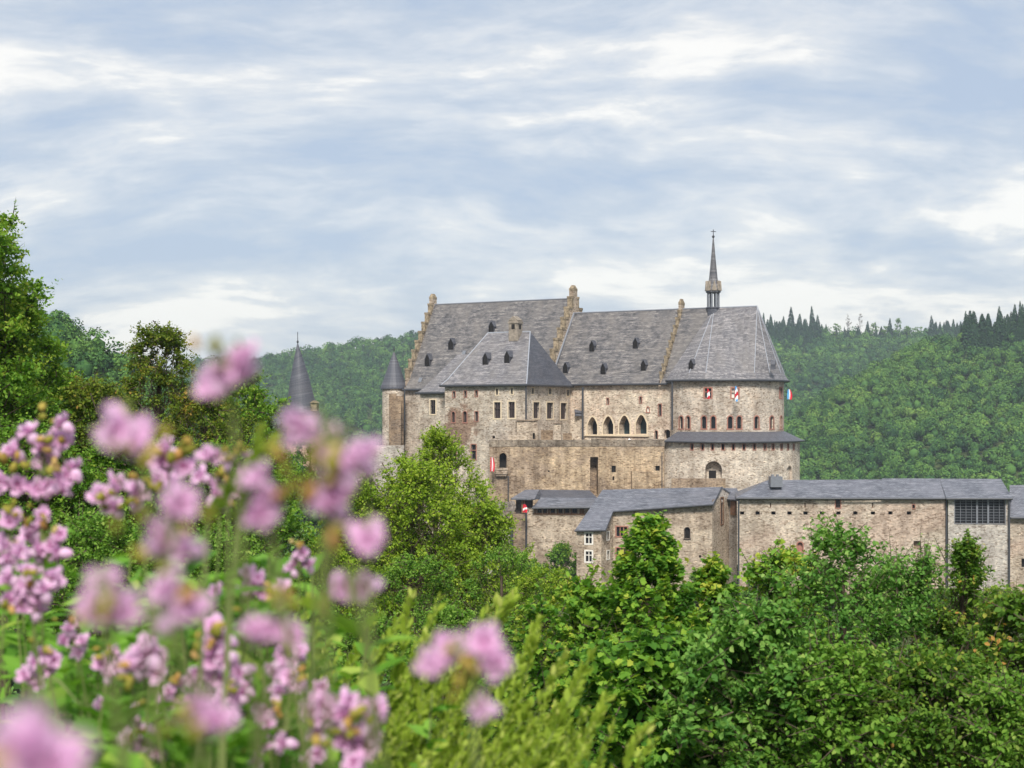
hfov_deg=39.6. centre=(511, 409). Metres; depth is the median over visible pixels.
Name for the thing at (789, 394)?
flag
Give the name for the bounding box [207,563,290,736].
balsam plant
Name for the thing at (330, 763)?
leafy plant
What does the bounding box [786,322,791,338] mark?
conifer
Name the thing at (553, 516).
gallery house
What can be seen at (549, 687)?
spiky bush
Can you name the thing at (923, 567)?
sallow bush
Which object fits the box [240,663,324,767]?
balsam plant
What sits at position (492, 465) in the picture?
flag
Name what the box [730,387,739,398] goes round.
window
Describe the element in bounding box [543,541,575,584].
bush
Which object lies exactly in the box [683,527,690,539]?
window
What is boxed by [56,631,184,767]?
leafy plant
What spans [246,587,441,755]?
spiky bush
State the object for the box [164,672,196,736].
balsam plant
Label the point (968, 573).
chestnut tree
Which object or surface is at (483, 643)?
balsam plant
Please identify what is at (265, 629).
balsam plant
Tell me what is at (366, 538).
balsam plant
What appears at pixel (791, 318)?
conifer
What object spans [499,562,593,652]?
shrub
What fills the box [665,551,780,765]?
maple tree
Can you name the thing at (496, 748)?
spiky bush
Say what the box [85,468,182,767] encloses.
balsam plant
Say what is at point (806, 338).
conifer
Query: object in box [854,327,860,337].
conifer
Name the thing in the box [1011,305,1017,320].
conifer
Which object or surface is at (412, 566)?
shrub
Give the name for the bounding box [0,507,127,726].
leafy plant
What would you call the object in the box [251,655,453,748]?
spiky bush
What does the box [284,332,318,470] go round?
round tower
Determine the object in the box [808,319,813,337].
conifer
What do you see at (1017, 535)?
end house
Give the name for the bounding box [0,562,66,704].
balsam plant
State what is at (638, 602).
maple tree
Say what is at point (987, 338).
conifer
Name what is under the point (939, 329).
conifer
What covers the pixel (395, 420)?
round turret shaft
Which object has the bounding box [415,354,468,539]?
castle annex
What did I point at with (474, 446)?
window
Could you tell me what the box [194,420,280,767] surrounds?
plant
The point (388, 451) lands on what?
wall
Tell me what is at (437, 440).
bright tree
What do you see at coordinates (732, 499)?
link house
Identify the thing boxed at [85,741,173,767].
leafy plant
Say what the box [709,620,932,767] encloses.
maple tree
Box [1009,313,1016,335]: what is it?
conifer
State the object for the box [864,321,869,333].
conifer
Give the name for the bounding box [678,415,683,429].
window
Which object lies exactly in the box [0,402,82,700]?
balsam plant
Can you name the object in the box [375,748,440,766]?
spiky bush
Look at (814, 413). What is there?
spur woodland
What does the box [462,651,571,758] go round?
shrub
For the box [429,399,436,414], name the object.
window
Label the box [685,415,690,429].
window
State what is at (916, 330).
ridge tree
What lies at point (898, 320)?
ridge tree
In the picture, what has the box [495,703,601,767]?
spiky bush
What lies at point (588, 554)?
window
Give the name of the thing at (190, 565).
leafy plant
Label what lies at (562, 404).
window
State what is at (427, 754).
spiky bush
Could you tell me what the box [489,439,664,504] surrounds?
terrace wall
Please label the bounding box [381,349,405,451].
corner turret
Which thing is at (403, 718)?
spiky bush
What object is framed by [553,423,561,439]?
stone pillar
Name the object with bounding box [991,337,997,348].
conifer
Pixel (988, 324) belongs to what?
conifer
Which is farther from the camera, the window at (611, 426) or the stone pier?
the window at (611, 426)
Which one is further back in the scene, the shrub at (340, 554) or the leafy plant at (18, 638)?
the shrub at (340, 554)
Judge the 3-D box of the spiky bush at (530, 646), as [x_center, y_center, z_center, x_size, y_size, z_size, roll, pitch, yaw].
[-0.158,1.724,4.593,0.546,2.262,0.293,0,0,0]
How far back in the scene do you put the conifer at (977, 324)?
967.56 m
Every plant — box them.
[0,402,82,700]
[0,498,31,679]
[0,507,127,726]
[0,536,204,730]
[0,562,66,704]
[0,583,104,719]
[0,687,92,767]
[1,632,106,724]
[3,595,165,719]
[14,503,73,675]
[14,665,146,728]
[25,637,62,718]
[43,550,220,767]
[45,623,228,720]
[52,616,90,717]
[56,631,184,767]
[60,690,147,752]
[68,638,287,767]
[69,704,232,767]
[72,565,144,767]
[79,588,197,686]
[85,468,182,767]
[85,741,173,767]
[91,644,127,742]
[92,399,210,767]
[110,477,215,767]
[117,631,169,767]
[120,620,257,693]
[122,723,170,763]
[135,695,299,767]
[136,570,417,766]
[138,436,197,767]
[143,569,213,767]
[145,735,253,767]
[153,738,339,767]
[159,680,237,767]
[160,648,307,767]
[161,441,250,767]
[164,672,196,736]
[174,624,341,681]
[179,545,340,767]
[184,613,256,762]
[190,335,258,767]
[190,463,267,612]
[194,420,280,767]
[204,656,366,765]
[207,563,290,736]
[216,679,256,756]
[237,584,306,767]
[238,458,312,767]
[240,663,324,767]
[263,643,308,750]
[265,671,460,767]
[267,403,381,767]
[282,539,322,767]
[285,737,383,767]
[302,474,352,767]
[302,635,401,731]
[302,685,388,767]
[321,564,388,767]
[327,506,384,767]
[414,620,512,767]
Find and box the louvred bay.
[940,479,1012,594]
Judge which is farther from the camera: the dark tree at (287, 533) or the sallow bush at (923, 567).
the dark tree at (287, 533)
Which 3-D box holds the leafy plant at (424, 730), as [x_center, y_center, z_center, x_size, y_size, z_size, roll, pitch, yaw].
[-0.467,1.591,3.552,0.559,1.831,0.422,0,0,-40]
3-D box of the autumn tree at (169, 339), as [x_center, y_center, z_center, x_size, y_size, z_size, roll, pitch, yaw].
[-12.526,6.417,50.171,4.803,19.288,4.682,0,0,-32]
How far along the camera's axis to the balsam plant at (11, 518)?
2.62 m
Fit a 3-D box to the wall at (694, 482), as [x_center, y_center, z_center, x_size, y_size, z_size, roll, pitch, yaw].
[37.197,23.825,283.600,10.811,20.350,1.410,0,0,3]
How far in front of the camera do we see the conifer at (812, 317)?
1726.78 m
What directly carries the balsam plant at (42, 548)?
on the terrain
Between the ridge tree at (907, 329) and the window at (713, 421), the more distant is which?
the ridge tree at (907, 329)
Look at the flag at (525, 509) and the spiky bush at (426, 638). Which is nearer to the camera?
the spiky bush at (426, 638)
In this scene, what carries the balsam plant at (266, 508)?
on the terrain
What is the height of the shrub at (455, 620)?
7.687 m
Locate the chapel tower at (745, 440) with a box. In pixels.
[648,305,804,564]
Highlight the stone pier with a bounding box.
[513,512,524,552]
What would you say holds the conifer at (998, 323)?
on the terrain
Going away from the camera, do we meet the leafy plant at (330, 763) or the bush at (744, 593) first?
the leafy plant at (330, 763)
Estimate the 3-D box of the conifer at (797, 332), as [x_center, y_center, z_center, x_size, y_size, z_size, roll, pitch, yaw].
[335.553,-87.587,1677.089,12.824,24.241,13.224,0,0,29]
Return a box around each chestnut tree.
[856,528,1020,767]
[947,580,1023,764]
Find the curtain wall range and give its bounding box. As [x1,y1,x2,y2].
[735,474,947,593]
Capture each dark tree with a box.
[0,407,126,696]
[0,492,219,685]
[18,434,225,593]
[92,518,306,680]
[159,426,320,612]
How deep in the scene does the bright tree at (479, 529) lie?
44.59 m
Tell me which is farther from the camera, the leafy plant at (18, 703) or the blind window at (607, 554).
the blind window at (607, 554)
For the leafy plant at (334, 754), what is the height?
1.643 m
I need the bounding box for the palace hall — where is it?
[402,285,582,527]
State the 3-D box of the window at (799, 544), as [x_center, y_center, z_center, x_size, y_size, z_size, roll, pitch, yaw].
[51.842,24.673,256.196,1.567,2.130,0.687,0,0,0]
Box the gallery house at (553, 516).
[511,489,596,568]
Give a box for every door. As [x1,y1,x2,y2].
[498,452,507,467]
[730,501,736,514]
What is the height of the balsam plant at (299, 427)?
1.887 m
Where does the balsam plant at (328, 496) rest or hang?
on the terrain
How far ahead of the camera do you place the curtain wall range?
255.91 m
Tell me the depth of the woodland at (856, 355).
1545.68 m
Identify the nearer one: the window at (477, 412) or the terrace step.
the terrace step
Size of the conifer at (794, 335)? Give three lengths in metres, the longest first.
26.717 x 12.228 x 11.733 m
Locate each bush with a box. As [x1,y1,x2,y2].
[229,631,487,767]
[245,640,438,754]
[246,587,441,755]
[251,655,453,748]
[274,735,659,767]
[332,649,524,766]
[338,587,519,759]
[338,677,534,767]
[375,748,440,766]
[385,679,592,767]
[401,634,575,765]
[409,592,546,767]
[432,728,572,767]
[448,696,616,767]
[491,556,551,585]
[492,646,616,767]
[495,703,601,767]
[499,734,573,767]
[518,739,596,767]
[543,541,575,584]
[610,719,657,767]
[644,584,871,767]
[679,566,725,607]
[736,579,782,607]
[742,510,954,767]
[807,560,848,608]
[827,533,978,762]
[851,628,1023,767]
[920,584,964,621]
[923,656,1023,767]
[966,585,1015,620]
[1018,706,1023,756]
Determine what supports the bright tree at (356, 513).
on the terrain
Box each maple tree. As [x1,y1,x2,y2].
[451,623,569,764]
[504,555,632,765]
[509,615,763,767]
[515,508,799,767]
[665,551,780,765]
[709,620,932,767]
[738,535,838,669]
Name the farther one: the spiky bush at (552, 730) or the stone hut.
the stone hut
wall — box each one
[352,445,403,546]
[484,521,512,573]
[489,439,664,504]
[541,430,552,439]
[563,433,571,439]
[671,478,724,487]
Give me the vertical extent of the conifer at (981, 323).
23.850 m
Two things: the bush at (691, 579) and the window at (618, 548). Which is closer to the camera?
the bush at (691, 579)
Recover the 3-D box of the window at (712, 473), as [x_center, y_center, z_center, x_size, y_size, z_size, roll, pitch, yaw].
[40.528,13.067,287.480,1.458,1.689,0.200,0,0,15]
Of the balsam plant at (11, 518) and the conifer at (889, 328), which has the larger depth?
the conifer at (889, 328)
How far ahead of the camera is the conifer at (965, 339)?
956.35 m
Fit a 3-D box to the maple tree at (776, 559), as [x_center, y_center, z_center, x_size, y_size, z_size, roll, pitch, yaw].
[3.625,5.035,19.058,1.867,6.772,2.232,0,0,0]
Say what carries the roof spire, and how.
on the chapel tower at (745, 440)
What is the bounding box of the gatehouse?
[574,486,730,590]
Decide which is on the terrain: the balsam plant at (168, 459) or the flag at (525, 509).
the balsam plant at (168, 459)
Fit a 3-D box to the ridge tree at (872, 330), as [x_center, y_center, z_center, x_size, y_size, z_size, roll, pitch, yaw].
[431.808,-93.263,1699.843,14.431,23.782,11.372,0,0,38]
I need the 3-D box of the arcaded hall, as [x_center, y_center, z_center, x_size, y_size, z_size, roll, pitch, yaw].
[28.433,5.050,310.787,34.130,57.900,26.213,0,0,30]
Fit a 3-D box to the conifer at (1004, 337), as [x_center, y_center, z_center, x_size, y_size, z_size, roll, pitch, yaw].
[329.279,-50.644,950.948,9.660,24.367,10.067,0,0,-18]
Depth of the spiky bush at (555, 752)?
3.77 m
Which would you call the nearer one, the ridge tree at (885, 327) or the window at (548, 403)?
the window at (548, 403)
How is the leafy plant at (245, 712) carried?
on the terrain
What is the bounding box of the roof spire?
[705,229,721,315]
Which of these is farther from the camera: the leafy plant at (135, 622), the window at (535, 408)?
the window at (535, 408)
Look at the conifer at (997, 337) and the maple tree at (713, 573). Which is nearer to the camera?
the maple tree at (713, 573)
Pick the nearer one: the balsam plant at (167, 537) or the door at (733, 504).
the balsam plant at (167, 537)
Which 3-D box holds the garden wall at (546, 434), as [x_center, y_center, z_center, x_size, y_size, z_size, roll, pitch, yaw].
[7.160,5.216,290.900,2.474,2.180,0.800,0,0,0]
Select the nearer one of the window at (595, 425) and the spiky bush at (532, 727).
the spiky bush at (532, 727)
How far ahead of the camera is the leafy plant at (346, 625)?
2.73 m
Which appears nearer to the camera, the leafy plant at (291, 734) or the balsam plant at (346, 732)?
the balsam plant at (346, 732)
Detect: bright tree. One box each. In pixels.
[306,476,435,672]
[318,445,494,645]
[324,421,587,718]
[434,492,543,636]
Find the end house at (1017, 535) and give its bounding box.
[1010,485,1023,590]
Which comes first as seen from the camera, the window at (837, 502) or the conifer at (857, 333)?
the window at (837, 502)
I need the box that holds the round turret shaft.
[389,394,402,444]
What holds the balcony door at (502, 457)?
in the terrace wall at (595, 467)
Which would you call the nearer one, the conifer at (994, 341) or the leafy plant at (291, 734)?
the leafy plant at (291, 734)
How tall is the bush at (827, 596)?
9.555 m
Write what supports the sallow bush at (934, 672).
on the terrain
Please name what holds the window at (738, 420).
in the chapel tower at (745, 440)
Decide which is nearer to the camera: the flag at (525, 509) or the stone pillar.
the flag at (525, 509)
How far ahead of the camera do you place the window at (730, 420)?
289.01 m
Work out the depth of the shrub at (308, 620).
28.06 m
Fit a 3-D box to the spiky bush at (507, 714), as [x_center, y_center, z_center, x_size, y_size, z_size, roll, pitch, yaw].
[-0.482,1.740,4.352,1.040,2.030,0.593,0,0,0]
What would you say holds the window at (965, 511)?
in the louvred bay
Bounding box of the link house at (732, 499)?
[725,488,737,585]
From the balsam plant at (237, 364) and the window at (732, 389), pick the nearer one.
the balsam plant at (237, 364)
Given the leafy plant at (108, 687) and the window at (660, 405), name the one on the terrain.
the leafy plant at (108, 687)
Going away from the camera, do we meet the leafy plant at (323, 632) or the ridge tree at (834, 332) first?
the leafy plant at (323, 632)
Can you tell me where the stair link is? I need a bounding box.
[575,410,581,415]
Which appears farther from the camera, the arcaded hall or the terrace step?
the arcaded hall
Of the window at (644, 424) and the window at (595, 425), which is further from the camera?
the window at (595, 425)
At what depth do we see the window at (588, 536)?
257.68 m
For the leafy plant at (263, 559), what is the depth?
3.00 m
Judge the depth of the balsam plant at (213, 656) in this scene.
2.24 m
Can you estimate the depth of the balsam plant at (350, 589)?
1.12 m
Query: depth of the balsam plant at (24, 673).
2.79 m
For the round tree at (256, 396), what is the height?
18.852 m
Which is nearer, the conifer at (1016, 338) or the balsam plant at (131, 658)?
the balsam plant at (131, 658)
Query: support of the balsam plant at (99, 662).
on the terrain
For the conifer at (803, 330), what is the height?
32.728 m
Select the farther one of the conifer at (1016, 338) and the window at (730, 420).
the conifer at (1016, 338)
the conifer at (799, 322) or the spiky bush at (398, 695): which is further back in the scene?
the conifer at (799, 322)
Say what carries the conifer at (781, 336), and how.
on the terrain
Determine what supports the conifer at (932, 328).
on the terrain
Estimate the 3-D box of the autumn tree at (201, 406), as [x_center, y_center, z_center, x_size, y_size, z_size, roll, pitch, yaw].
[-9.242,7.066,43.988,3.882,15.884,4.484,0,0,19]
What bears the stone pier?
on the terrain
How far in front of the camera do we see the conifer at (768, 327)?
1676.65 m
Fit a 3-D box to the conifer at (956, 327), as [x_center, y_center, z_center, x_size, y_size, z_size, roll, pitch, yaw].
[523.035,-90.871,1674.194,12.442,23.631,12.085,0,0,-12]
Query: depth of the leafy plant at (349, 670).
3.85 m
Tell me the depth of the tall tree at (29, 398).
35.53 m
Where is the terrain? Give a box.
[11,341,1023,694]
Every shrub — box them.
[246,576,382,748]
[286,530,408,684]
[320,600,469,754]
[333,548,482,752]
[400,600,527,765]
[414,540,569,718]
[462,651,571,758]
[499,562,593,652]
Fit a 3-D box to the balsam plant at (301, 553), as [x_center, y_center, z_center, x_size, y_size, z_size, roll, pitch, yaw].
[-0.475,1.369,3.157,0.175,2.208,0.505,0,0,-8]
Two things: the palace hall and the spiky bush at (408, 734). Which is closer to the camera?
the spiky bush at (408, 734)
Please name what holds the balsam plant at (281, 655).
on the terrain
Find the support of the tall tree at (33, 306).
on the terrain
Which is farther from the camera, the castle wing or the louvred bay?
the castle wing
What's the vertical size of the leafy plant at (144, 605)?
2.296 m
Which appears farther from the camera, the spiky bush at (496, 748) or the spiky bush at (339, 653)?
the spiky bush at (339, 653)
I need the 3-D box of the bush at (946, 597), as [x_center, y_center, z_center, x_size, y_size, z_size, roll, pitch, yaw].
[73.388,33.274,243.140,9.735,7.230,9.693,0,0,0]
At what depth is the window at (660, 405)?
297.24 m
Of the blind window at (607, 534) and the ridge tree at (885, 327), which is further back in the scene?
the ridge tree at (885, 327)
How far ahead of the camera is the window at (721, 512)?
262.44 m
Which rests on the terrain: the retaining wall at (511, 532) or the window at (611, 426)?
the retaining wall at (511, 532)
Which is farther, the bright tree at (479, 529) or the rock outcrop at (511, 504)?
the rock outcrop at (511, 504)
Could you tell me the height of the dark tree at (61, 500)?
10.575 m
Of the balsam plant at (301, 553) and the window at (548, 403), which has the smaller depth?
the balsam plant at (301, 553)
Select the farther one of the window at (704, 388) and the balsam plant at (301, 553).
the window at (704, 388)
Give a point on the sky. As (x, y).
(268, 172)
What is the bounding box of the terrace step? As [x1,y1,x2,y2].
[509,434,516,439]
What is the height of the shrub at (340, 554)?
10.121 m
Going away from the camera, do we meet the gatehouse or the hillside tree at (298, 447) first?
the gatehouse
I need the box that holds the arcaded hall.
[555,299,707,439]
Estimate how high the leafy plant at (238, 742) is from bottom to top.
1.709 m
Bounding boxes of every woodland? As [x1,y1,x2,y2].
[0,269,342,699]
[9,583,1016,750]
[185,325,994,449]
[784,325,1023,492]
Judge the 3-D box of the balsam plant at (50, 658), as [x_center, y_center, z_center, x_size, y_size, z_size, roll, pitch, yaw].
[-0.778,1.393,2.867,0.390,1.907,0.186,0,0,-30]
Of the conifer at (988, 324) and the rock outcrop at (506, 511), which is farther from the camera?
the conifer at (988, 324)
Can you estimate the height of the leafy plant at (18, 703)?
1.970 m
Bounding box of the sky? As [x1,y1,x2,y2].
[0,0,1023,369]
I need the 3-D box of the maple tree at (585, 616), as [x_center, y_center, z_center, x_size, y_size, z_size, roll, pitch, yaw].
[0.957,4.826,17.613,2.100,6.049,2.529,0,0,18]
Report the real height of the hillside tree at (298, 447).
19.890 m
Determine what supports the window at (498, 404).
in the castle wing
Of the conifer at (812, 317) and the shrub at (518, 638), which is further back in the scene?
the conifer at (812, 317)
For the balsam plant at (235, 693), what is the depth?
2.47 m
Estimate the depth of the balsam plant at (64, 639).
2.94 m
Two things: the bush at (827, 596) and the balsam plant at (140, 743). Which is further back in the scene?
the bush at (827, 596)
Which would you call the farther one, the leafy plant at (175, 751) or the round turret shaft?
the round turret shaft
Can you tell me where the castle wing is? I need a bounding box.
[439,316,574,543]
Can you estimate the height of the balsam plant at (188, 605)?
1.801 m
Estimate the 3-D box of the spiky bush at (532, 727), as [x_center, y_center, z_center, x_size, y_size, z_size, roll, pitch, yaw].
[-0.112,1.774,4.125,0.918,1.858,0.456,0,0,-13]
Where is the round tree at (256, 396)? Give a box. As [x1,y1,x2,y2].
[194,370,316,556]
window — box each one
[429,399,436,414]
[451,411,455,422]
[462,411,467,422]
[470,444,476,459]
[474,411,478,421]
[493,401,501,419]
[507,400,515,418]
[533,401,539,419]
[546,401,553,419]
[560,402,567,419]
[584,532,592,544]
[584,550,592,562]
[586,415,598,434]
[601,415,614,434]
[606,531,609,540]
[606,550,609,559]
[615,526,627,537]
[615,547,627,557]
[617,414,631,434]
[634,413,648,434]
[658,404,661,415]
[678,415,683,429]
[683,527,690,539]
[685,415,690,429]
[700,415,707,429]
[703,387,712,398]
[709,415,716,429]
[709,470,715,477]
[720,497,723,524]
[726,415,733,429]
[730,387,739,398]
[736,415,742,429]
[753,415,759,429]
[769,415,774,429]
[779,387,782,398]
[796,541,803,552]
[835,500,840,508]
[954,500,1005,523]
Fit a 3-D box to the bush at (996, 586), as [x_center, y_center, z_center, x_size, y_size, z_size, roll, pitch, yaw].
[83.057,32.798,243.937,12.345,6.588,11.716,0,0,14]
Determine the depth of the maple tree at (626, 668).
13.17 m
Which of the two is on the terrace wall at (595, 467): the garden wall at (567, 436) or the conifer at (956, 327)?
the garden wall at (567, 436)
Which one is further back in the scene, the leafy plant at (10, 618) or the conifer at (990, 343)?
the conifer at (990, 343)
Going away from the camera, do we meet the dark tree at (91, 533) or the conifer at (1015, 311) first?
the dark tree at (91, 533)
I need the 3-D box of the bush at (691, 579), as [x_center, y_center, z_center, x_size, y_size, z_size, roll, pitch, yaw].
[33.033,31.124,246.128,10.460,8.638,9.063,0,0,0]
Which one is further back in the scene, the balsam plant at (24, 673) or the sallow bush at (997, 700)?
the sallow bush at (997, 700)
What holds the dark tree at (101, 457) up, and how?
on the terrain
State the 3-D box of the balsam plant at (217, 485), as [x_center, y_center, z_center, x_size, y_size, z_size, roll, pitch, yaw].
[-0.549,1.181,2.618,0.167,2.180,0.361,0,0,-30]
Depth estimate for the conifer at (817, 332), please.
1681.19 m
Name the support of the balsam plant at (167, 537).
on the terrain
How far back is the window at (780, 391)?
295.29 m
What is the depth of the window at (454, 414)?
298.77 m
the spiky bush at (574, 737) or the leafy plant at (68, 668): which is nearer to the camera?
the leafy plant at (68, 668)
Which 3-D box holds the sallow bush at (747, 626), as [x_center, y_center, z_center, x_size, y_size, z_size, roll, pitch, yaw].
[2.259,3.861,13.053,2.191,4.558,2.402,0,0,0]
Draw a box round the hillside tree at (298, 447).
[285,429,325,495]
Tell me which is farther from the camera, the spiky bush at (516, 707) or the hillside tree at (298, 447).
the hillside tree at (298, 447)
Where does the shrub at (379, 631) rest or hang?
on the terrain
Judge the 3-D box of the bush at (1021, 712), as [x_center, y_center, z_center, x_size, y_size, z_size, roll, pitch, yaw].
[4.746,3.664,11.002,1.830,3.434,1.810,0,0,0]
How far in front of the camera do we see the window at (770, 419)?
292.56 m
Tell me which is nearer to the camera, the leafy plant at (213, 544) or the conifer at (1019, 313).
the leafy plant at (213, 544)
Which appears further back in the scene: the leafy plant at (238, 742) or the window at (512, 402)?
the window at (512, 402)
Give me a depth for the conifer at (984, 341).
946.36 m
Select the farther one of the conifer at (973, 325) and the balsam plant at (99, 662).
the conifer at (973, 325)
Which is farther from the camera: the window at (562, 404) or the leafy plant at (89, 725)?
the window at (562, 404)
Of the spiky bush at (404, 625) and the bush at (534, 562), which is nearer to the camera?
the spiky bush at (404, 625)
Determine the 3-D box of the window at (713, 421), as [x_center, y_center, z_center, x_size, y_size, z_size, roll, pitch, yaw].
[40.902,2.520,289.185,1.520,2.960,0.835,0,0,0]
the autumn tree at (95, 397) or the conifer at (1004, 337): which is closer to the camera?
the autumn tree at (95, 397)
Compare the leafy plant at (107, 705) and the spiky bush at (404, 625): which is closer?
the leafy plant at (107, 705)
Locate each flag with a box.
[490,457,494,471]
[523,504,528,512]
[735,386,737,400]
[784,383,791,399]
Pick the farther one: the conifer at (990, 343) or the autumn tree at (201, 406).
the conifer at (990, 343)
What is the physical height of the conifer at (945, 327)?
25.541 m
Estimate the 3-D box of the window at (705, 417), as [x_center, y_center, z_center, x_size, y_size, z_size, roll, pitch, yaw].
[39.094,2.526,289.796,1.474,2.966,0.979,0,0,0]
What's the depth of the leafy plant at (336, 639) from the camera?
4.43 m
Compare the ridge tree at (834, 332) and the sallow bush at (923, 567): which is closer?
the sallow bush at (923, 567)
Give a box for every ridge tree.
[830,323,841,336]
[869,322,878,337]
[881,326,887,336]
[894,318,901,334]
[904,325,913,335]
[912,327,922,333]
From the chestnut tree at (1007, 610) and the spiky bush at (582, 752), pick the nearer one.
the spiky bush at (582, 752)
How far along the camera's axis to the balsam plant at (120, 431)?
0.94 m
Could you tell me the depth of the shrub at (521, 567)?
40.07 m
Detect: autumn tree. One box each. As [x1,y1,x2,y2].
[22,368,156,686]
[107,320,209,525]
[153,384,267,542]
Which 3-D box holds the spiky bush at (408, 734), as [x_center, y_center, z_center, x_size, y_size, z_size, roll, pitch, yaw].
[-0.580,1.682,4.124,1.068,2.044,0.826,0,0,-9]
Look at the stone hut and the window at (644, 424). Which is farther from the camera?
the window at (644, 424)
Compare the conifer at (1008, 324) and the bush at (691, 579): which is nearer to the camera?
the bush at (691, 579)
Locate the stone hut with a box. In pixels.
[516,420,537,439]
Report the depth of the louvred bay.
253.12 m
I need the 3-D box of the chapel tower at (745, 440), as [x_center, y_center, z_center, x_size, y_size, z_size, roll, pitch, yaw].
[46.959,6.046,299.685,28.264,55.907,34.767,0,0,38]
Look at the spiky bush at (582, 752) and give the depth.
3.55 m
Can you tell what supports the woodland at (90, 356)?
on the terrain
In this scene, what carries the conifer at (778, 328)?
on the terrain
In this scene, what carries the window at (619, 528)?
in the gatehouse
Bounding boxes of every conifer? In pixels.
[765,319,772,338]
[777,321,779,336]
[778,322,785,346]
[786,307,794,328]
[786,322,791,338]
[790,327,795,343]
[795,326,799,339]
[797,314,801,333]
[800,319,806,340]
[802,331,810,346]
[808,307,815,329]
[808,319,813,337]
[814,315,822,341]
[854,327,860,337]
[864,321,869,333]
[886,318,892,337]
[927,315,936,335]
[937,322,942,338]
[943,320,947,332]
[953,323,959,333]
[959,314,971,351]
[970,311,979,331]
[970,312,976,347]
[978,314,986,338]
[980,332,986,349]
[982,313,994,334]
[986,330,990,350]
[988,333,993,350]
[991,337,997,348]
[992,327,1001,349]
[993,306,1002,338]
[1000,316,1010,346]
[1007,317,1011,342]
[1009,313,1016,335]
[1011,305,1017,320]
[1012,329,1020,345]
[1017,301,1022,324]
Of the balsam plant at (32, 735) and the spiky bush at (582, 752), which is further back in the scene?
the spiky bush at (582, 752)
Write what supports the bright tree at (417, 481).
on the terrain
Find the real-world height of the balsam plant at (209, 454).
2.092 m
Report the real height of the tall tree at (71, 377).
16.505 m
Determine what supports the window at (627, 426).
in the arcaded hall
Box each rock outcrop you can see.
[495,501,510,519]
[505,500,515,515]
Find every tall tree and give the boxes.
[0,199,72,530]
[0,276,89,719]
[19,367,131,717]
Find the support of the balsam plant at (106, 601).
on the terrain
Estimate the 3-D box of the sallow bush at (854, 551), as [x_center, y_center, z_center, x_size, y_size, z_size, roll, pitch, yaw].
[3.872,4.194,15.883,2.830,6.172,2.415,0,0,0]
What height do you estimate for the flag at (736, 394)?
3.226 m
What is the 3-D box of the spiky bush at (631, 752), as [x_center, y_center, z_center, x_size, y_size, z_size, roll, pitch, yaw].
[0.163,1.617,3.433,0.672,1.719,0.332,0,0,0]
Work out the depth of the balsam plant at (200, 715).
0.74 m

